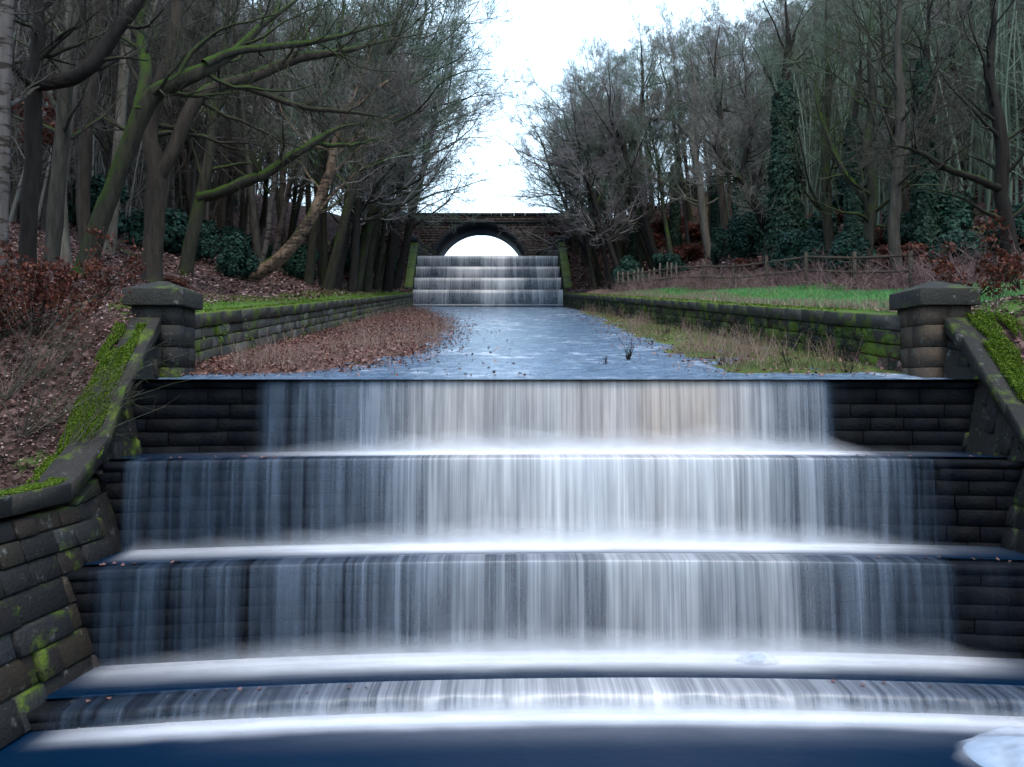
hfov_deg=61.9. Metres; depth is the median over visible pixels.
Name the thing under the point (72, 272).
beech sapling
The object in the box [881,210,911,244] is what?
evergreen bush
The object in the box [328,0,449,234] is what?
oak tree
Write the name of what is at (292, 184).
oak tree
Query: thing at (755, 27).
bare tree
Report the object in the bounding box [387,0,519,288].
oak tree
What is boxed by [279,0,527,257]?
oak tree
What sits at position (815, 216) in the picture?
evergreen bush
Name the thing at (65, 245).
bare tree
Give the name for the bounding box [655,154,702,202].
oak tree
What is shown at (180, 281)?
bracken
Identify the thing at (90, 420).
bare scrub
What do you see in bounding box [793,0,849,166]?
bare tree
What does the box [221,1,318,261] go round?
bare tree
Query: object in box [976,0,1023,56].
bare tree
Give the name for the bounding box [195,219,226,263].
evergreen bush
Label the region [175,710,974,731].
foam
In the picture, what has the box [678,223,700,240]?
bracken
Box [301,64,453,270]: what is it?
oak tree
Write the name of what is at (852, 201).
ivy tree
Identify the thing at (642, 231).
oak tree
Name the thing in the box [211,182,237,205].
evergreen bush
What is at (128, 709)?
weir wall
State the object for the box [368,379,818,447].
waterfall
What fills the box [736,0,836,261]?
ivy tree
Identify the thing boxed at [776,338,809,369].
twiggy shrub
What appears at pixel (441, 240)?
stone bridge
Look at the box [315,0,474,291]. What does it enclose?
oak tree
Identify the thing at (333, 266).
oak tree
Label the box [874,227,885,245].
bracken
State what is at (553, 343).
channel water
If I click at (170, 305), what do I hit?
stone pier
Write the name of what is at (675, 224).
ivy tree
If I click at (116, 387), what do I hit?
bare scrub
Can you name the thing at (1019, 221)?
evergreen bush
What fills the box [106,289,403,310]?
grass
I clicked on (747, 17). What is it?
bare tree
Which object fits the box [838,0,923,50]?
bare tree
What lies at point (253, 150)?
bare tree
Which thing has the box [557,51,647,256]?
oak tree
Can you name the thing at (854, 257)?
wooden fence
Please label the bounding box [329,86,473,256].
oak tree
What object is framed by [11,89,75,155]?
beech sapling
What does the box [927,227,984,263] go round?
evergreen bush
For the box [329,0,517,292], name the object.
oak tree
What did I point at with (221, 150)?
birch tree
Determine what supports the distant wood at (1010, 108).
on the ground at (38, 448)
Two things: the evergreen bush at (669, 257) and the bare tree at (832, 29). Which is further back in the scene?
the bare tree at (832, 29)
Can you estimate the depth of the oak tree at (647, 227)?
51.49 m
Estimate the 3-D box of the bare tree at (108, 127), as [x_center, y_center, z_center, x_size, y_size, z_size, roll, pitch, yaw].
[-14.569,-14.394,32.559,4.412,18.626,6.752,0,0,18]
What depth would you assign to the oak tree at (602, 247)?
50.34 m
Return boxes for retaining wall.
[404,242,417,292]
[558,242,572,301]
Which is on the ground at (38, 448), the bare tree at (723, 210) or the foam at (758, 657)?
the bare tree at (723, 210)
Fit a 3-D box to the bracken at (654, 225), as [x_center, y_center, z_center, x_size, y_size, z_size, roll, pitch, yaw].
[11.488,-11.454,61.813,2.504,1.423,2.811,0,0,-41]
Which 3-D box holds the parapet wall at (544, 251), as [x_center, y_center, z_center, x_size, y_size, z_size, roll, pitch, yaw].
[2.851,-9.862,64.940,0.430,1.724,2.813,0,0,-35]
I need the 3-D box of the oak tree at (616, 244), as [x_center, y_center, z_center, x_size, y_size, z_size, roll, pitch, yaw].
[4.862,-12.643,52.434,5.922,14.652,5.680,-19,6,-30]
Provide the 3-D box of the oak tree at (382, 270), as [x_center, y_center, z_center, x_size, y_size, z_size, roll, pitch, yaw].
[-6.805,-14.828,56.178,11.568,18.711,11.680,13,-7,-11]
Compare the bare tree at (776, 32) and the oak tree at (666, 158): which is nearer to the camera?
the bare tree at (776, 32)
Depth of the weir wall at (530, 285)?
59.98 m
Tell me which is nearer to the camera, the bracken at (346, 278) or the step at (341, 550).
the step at (341, 550)
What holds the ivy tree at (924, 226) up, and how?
on the ground at (38, 448)
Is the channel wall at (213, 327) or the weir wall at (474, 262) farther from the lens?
the weir wall at (474, 262)
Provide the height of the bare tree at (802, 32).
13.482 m
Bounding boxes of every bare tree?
[0,0,111,263]
[11,0,126,269]
[12,0,115,106]
[15,0,116,117]
[16,1,33,58]
[20,0,138,246]
[40,0,80,232]
[42,0,148,250]
[81,0,106,161]
[83,0,145,175]
[93,0,162,71]
[102,0,169,255]
[102,2,214,216]
[128,17,204,214]
[133,2,276,174]
[147,0,236,207]
[148,0,264,221]
[160,0,284,262]
[163,0,248,216]
[189,0,282,227]
[199,0,277,249]
[215,6,301,245]
[216,0,269,233]
[216,0,298,227]
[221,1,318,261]
[226,0,278,205]
[239,0,427,281]
[245,1,300,232]
[251,11,344,278]
[252,0,338,242]
[255,46,334,255]
[261,0,314,248]
[293,12,356,232]
[608,0,767,258]
[610,34,666,151]
[635,15,703,197]
[638,25,703,259]
[642,19,780,257]
[677,2,757,227]
[677,36,724,187]
[687,17,746,151]
[690,11,744,72]
[708,0,769,95]
[731,16,779,184]
[735,2,782,162]
[747,0,783,65]
[749,0,807,104]
[751,0,800,98]
[757,8,816,123]
[760,0,888,266]
[774,0,854,198]
[774,1,836,167]
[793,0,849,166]
[800,0,818,170]
[803,0,874,118]
[804,0,1021,278]
[805,0,878,131]
[821,0,946,212]
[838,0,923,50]
[944,0,1023,148]
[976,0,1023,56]
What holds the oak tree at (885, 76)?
on the ground at (38, 448)
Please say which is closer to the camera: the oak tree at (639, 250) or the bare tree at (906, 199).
the bare tree at (906, 199)
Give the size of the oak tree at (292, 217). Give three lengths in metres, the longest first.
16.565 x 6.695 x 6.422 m
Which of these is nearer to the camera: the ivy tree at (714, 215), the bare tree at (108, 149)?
the bare tree at (108, 149)
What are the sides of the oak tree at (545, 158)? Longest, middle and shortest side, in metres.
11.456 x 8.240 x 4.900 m
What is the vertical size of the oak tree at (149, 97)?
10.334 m
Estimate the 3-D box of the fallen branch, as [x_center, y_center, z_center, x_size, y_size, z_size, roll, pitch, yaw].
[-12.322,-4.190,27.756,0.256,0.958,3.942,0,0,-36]
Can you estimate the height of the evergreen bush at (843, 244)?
1.708 m
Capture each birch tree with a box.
[0,0,84,289]
[13,0,90,42]
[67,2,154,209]
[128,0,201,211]
[201,116,231,166]
[214,25,263,226]
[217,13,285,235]
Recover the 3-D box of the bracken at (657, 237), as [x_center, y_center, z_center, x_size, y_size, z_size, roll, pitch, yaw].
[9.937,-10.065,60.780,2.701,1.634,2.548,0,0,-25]
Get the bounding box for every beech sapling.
[0,239,131,345]
[0,247,108,335]
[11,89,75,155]
[14,257,81,309]
[70,226,157,300]
[923,241,1023,297]
[972,209,1023,289]
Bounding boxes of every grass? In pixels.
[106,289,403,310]
[588,288,896,312]
[608,278,1023,310]
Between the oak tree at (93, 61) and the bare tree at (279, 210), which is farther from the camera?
the bare tree at (279, 210)
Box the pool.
[0,709,1023,766]
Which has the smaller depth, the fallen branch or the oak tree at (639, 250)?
the fallen branch
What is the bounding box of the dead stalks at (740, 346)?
[581,303,864,367]
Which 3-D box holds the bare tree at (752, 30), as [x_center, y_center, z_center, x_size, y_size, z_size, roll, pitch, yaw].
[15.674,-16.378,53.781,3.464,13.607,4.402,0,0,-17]
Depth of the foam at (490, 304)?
58.42 m
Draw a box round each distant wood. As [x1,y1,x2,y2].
[9,0,303,235]
[661,0,1023,223]
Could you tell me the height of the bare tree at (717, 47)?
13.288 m
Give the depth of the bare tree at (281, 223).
46.42 m
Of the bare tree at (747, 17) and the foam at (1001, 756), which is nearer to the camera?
the foam at (1001, 756)
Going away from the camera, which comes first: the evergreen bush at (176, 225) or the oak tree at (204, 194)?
the oak tree at (204, 194)
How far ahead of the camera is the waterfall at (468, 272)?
61.18 m
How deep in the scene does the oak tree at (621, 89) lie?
72.65 m
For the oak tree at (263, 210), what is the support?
on the ground at (38, 448)
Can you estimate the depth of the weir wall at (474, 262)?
62.58 m
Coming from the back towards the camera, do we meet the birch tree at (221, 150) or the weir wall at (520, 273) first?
the weir wall at (520, 273)
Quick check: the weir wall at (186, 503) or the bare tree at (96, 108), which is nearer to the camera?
the weir wall at (186, 503)
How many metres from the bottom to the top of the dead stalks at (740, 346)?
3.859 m
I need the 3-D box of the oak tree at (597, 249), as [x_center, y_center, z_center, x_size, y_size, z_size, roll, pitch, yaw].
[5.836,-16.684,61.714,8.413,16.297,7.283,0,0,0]
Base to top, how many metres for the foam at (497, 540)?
0.437 m
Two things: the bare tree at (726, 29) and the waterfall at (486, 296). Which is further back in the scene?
the bare tree at (726, 29)
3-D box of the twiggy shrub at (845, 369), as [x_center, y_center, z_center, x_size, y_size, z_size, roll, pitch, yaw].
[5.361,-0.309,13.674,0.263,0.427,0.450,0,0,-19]
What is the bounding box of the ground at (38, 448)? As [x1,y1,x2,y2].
[0,132,1023,518]
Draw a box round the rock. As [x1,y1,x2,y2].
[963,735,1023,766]
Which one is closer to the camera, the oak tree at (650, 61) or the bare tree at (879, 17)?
the bare tree at (879, 17)
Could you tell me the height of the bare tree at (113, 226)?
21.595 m
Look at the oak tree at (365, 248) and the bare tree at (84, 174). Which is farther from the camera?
the oak tree at (365, 248)
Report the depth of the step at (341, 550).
10.88 m
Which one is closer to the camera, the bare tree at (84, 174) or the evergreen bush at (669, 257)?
the bare tree at (84, 174)
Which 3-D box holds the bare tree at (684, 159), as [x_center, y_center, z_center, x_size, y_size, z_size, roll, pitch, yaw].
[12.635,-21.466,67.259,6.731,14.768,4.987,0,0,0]
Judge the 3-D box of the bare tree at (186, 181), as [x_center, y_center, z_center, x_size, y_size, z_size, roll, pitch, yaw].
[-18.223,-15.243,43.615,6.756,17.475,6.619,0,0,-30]
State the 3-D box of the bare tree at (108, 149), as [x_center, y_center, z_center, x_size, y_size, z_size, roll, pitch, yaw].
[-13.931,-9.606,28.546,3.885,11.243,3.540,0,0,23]
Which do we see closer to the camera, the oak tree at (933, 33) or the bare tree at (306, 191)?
the oak tree at (933, 33)
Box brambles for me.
[592,221,1023,294]
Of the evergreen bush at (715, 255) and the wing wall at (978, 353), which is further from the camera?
the evergreen bush at (715, 255)
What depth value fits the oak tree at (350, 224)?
44.15 m
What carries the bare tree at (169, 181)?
on the ground at (38, 448)
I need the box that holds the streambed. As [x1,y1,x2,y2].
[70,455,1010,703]
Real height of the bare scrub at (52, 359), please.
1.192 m
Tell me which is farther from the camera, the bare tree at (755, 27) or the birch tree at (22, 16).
the bare tree at (755, 27)
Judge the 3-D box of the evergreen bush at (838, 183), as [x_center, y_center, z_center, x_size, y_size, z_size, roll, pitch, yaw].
[16.605,-8.957,40.241,3.535,2.411,3.061,0,0,-30]
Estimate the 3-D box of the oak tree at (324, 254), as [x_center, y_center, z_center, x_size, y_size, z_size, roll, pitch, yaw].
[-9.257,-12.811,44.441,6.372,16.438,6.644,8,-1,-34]
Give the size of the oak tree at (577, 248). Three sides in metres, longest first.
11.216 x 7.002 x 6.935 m
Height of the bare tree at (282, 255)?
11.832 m
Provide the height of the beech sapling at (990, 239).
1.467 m
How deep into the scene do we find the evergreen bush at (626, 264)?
46.40 m
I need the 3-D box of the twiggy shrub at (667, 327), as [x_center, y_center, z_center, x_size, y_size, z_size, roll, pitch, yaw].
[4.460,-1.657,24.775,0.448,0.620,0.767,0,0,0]
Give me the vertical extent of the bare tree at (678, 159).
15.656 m
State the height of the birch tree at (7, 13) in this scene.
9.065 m
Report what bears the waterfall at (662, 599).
on the weir wall at (152, 612)
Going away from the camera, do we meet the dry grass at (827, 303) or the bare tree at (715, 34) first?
the dry grass at (827, 303)
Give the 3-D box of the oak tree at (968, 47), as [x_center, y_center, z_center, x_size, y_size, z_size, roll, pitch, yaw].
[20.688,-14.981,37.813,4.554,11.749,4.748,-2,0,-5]
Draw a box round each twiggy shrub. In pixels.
[619,334,634,359]
[659,318,673,333]
[711,348,728,364]
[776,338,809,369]
[834,351,856,372]
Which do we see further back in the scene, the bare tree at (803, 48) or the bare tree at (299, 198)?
the bare tree at (299, 198)
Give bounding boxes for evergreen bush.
[67,173,130,234]
[120,207,168,234]
[124,207,188,253]
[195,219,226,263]
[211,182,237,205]
[214,232,260,278]
[216,226,273,255]
[280,243,318,279]
[328,238,350,271]
[394,258,398,273]
[611,255,650,290]
[651,251,689,277]
[680,178,693,194]
[696,226,727,264]
[706,207,763,260]
[751,187,769,224]
[768,227,826,271]
[802,206,840,247]
[825,232,877,278]
[832,170,888,210]
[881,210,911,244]
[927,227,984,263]
[938,190,976,233]
[975,202,1023,254]
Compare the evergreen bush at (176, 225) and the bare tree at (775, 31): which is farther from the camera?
the bare tree at (775, 31)
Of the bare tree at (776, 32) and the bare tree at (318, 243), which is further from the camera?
the bare tree at (776, 32)
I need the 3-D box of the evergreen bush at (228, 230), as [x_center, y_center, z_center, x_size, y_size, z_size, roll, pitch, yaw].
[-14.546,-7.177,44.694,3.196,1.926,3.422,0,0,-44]
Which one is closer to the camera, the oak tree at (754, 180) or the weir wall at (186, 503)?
the weir wall at (186, 503)
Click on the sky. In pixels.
(549, 31)
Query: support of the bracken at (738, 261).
on the ground at (38, 448)
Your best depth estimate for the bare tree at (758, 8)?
63.89 m
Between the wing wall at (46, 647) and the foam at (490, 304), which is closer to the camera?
the wing wall at (46, 647)
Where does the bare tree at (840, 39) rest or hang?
on the ground at (38, 448)
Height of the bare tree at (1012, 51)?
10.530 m
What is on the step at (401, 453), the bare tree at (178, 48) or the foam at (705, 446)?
the foam at (705, 446)
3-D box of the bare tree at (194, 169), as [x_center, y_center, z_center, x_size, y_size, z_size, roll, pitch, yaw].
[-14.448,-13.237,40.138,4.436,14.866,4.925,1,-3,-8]
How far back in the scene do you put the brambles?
26.72 m
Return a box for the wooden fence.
[617,251,913,291]
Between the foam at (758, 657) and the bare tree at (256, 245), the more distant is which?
the bare tree at (256, 245)
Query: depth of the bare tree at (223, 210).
47.30 m
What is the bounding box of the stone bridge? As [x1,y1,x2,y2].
[387,213,572,255]
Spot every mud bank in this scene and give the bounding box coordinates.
[180,308,442,381]
[577,309,919,381]
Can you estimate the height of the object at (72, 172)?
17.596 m
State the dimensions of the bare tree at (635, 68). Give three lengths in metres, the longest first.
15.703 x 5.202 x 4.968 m
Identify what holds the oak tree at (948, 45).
on the ground at (38, 448)
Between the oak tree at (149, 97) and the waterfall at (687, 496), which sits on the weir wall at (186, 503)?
the waterfall at (687, 496)
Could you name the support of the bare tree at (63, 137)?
on the ground at (38, 448)
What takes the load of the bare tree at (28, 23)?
on the ground at (38, 448)
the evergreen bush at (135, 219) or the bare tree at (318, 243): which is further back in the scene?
the bare tree at (318, 243)
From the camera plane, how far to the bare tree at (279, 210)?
48.19 m
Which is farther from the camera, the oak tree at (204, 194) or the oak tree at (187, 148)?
the oak tree at (187, 148)
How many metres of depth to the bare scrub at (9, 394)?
11.68 m
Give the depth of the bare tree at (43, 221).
27.66 m
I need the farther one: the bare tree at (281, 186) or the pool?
the bare tree at (281, 186)
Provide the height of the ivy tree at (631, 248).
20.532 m
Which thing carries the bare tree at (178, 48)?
on the ground at (38, 448)
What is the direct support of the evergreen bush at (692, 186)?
on the ground at (38, 448)
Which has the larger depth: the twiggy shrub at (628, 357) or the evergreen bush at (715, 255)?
the evergreen bush at (715, 255)
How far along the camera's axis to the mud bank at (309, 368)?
15.55 m
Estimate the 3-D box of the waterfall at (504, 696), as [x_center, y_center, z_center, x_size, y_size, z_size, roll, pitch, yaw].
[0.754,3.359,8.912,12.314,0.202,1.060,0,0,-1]
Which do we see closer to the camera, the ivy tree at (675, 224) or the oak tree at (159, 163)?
the oak tree at (159, 163)
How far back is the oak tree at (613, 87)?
60.24 m
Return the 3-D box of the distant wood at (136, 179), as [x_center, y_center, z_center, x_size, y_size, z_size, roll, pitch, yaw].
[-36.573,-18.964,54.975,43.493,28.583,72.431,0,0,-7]
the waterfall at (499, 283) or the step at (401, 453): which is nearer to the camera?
the step at (401, 453)
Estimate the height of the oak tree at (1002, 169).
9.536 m
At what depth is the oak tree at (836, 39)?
48.03 m
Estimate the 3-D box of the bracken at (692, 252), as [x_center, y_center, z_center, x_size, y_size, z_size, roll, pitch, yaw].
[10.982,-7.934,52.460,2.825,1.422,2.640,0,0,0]
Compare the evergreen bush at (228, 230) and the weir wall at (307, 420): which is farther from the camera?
the evergreen bush at (228, 230)
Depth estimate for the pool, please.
8.25 m
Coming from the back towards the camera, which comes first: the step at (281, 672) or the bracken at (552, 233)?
the bracken at (552, 233)
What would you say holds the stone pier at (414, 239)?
on the ground at (38, 448)
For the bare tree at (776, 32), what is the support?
on the ground at (38, 448)
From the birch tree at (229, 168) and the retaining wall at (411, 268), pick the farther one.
the retaining wall at (411, 268)
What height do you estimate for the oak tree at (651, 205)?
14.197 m
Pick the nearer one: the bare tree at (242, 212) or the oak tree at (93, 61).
the oak tree at (93, 61)
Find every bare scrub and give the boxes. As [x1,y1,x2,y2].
[0,229,132,399]
[0,272,206,437]
[0,296,99,379]
[30,334,179,453]
[94,332,154,409]
[973,259,1014,313]
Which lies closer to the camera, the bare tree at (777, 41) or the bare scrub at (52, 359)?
the bare scrub at (52, 359)
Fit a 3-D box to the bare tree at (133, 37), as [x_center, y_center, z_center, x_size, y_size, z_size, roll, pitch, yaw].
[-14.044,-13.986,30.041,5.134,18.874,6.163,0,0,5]
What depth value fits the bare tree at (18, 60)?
25.38 m
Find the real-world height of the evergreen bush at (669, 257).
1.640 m
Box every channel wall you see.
[189,293,413,362]
[564,292,902,371]
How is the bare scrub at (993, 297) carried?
on the ground at (38, 448)
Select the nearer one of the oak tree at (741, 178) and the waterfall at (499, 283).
the oak tree at (741, 178)
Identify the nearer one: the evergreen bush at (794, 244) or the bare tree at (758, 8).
the evergreen bush at (794, 244)
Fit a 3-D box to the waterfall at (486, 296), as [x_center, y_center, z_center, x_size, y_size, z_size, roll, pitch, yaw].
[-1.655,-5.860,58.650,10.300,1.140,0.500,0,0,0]
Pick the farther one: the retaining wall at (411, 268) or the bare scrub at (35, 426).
the retaining wall at (411, 268)
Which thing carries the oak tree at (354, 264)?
on the ground at (38, 448)
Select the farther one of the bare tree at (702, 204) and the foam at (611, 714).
the bare tree at (702, 204)
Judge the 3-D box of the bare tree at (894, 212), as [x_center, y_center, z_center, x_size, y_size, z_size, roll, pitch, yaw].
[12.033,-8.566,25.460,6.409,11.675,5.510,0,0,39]
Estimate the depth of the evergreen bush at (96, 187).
33.30 m
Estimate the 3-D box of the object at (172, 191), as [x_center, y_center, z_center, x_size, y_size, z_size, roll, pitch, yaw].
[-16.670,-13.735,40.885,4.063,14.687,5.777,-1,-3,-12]
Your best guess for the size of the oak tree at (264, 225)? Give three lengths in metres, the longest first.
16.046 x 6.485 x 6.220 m
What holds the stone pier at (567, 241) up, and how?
on the ground at (38, 448)
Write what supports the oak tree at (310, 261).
on the ground at (38, 448)
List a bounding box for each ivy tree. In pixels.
[581,0,690,260]
[629,17,706,248]
[701,42,755,242]
[702,2,779,259]
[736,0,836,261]
[805,0,919,241]
[866,0,972,250]
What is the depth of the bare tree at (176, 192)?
48.52 m
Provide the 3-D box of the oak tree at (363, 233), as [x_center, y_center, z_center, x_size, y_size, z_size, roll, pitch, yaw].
[-7.459,-13.004,48.856,10.098,16.333,10.196,13,-2,-17]
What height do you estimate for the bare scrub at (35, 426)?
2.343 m
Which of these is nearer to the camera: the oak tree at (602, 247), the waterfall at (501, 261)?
the oak tree at (602, 247)
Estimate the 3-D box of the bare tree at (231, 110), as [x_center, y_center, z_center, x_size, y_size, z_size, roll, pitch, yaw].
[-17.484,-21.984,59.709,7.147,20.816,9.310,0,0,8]
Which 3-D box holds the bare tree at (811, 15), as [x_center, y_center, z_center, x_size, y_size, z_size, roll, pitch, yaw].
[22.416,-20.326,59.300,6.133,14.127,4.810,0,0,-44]
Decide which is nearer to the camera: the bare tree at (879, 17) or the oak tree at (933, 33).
the oak tree at (933, 33)
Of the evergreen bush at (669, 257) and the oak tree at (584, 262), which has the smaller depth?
the evergreen bush at (669, 257)
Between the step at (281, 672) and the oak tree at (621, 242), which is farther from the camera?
the oak tree at (621, 242)
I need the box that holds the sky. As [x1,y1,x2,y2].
[217,0,811,255]
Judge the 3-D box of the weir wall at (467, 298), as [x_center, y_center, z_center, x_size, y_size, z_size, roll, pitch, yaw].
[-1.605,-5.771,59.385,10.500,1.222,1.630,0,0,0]
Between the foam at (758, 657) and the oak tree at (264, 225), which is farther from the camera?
the oak tree at (264, 225)
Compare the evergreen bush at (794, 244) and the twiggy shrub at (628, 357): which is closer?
the twiggy shrub at (628, 357)
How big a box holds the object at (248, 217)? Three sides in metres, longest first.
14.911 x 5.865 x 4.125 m
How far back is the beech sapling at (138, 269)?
15.84 m
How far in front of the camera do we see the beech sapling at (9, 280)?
12.27 m
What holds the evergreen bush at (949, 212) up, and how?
on the ground at (38, 448)
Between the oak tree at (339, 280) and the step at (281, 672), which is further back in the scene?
the oak tree at (339, 280)
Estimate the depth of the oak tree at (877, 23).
46.98 m
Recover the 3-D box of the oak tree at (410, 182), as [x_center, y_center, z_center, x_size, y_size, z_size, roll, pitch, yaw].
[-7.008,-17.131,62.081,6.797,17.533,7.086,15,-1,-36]
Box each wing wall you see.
[0,318,160,748]
[935,309,1023,553]
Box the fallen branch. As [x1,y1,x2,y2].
[117,247,139,259]
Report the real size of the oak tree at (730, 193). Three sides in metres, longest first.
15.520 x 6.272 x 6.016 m
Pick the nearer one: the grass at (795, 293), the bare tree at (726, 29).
the grass at (795, 293)
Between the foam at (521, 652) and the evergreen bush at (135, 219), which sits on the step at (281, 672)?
the foam at (521, 652)
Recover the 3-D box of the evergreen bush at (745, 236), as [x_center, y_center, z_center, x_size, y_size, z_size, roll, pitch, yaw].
[10.474,-6.818,39.750,2.808,2.909,2.184,0,0,21]
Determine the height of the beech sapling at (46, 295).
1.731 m
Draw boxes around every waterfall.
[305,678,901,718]
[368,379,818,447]
[393,454,834,543]
[396,553,860,649]
[413,290,562,305]
[414,278,560,289]
[416,267,559,277]
[417,256,557,266]
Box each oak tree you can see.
[12,0,191,281]
[54,0,441,278]
[77,0,489,282]
[130,1,226,163]
[152,9,240,218]
[174,0,404,276]
[221,80,306,236]
[222,0,512,290]
[253,0,415,285]
[254,32,296,226]
[259,124,313,204]
[260,22,315,240]
[262,0,536,289]
[266,2,515,291]
[268,0,504,292]
[274,0,481,266]
[279,0,383,284]
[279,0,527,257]
[281,1,453,231]
[286,37,404,250]
[301,39,472,287]
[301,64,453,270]
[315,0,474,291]
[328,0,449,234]
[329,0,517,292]
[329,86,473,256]
[336,55,499,288]
[340,65,488,290]
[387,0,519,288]
[396,33,462,257]
[465,91,602,289]
[491,63,665,268]
[497,29,636,259]
[511,87,660,281]
[518,110,594,242]
[522,114,581,255]
[532,67,684,274]
[533,103,602,290]
[536,65,652,270]
[536,104,604,266]
[540,59,645,262]
[545,34,638,253]
[548,66,636,288]
[555,39,673,263]
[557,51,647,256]
[584,48,673,273]
[586,33,655,198]
[602,7,698,204]
[604,45,700,222]
[604,46,694,251]
[605,55,645,144]
[629,0,704,220]
[642,146,682,205]
[649,9,725,203]
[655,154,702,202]
[665,53,785,236]
[672,0,772,211]
[674,0,772,145]
[674,9,843,194]
[737,0,824,144]
[759,0,1018,214]
[771,0,1023,276]
[797,0,881,110]
[835,0,1023,189]
[837,0,1023,267]
[850,0,1023,115]
[852,1,916,56]
[926,0,1011,161]
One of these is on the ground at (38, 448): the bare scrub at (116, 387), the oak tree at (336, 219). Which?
the oak tree at (336, 219)
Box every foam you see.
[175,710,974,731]
[287,646,887,663]
[344,535,838,546]
[390,441,827,450]
[415,304,562,304]
[738,652,777,663]
[968,727,1023,766]
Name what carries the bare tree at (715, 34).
on the ground at (38, 448)
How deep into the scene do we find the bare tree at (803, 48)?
52.47 m
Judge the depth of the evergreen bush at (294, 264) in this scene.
40.34 m
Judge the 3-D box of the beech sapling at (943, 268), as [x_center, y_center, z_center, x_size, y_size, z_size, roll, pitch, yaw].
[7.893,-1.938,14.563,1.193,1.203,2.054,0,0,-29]
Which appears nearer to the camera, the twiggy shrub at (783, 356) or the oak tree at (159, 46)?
the twiggy shrub at (783, 356)
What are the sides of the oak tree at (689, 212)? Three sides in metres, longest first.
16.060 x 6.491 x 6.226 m
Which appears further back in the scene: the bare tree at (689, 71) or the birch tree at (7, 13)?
the bare tree at (689, 71)
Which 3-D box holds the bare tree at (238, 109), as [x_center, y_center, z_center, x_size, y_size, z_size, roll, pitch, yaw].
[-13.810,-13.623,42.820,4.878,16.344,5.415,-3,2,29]
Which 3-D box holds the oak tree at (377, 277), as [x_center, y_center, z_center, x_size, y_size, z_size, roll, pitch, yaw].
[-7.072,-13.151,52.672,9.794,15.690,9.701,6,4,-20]
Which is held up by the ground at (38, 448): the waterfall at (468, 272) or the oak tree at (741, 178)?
the oak tree at (741, 178)
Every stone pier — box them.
[122,281,202,381]
[409,236,418,247]
[557,236,570,248]
[889,281,980,381]
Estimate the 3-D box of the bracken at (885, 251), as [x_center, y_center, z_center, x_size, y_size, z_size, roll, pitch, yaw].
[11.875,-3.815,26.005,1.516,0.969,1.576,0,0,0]
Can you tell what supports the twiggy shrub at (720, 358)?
on the mud bank at (869, 368)
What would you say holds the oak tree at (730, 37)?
on the ground at (38, 448)
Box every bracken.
[163,276,187,286]
[343,274,348,282]
[546,225,573,237]
[650,214,688,231]
[652,232,666,246]
[673,242,703,261]
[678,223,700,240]
[726,258,762,272]
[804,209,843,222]
[871,241,927,268]
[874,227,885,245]
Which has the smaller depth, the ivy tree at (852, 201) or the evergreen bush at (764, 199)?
the ivy tree at (852, 201)
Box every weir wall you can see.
[27,681,1023,731]
[64,554,1023,665]
[95,457,1023,549]
[130,382,977,453]
[413,291,563,306]
[414,279,561,289]
[416,267,560,277]
[417,257,558,266]
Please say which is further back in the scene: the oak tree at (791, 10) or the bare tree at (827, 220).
the oak tree at (791, 10)
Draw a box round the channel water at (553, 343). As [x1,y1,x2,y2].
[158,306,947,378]
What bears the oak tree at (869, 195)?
on the ground at (38, 448)
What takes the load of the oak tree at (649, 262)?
on the ground at (38, 448)
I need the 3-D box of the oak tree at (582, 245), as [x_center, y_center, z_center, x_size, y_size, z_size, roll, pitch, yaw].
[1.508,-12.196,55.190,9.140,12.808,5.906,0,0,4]
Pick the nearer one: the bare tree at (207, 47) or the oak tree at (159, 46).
the bare tree at (207, 47)
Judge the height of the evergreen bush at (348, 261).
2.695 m
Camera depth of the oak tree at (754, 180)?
48.10 m
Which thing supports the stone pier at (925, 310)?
on the ground at (38, 448)
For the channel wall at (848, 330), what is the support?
on the ground at (38, 448)
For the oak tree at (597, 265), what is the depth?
58.71 m
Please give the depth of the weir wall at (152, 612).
10.24 m
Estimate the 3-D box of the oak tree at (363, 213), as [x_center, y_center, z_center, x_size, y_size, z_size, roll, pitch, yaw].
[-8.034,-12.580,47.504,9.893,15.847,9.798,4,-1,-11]
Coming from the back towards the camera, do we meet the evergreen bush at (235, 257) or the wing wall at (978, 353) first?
the evergreen bush at (235, 257)
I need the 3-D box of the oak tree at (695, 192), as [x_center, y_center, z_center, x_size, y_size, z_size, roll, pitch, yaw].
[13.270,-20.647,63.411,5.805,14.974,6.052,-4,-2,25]

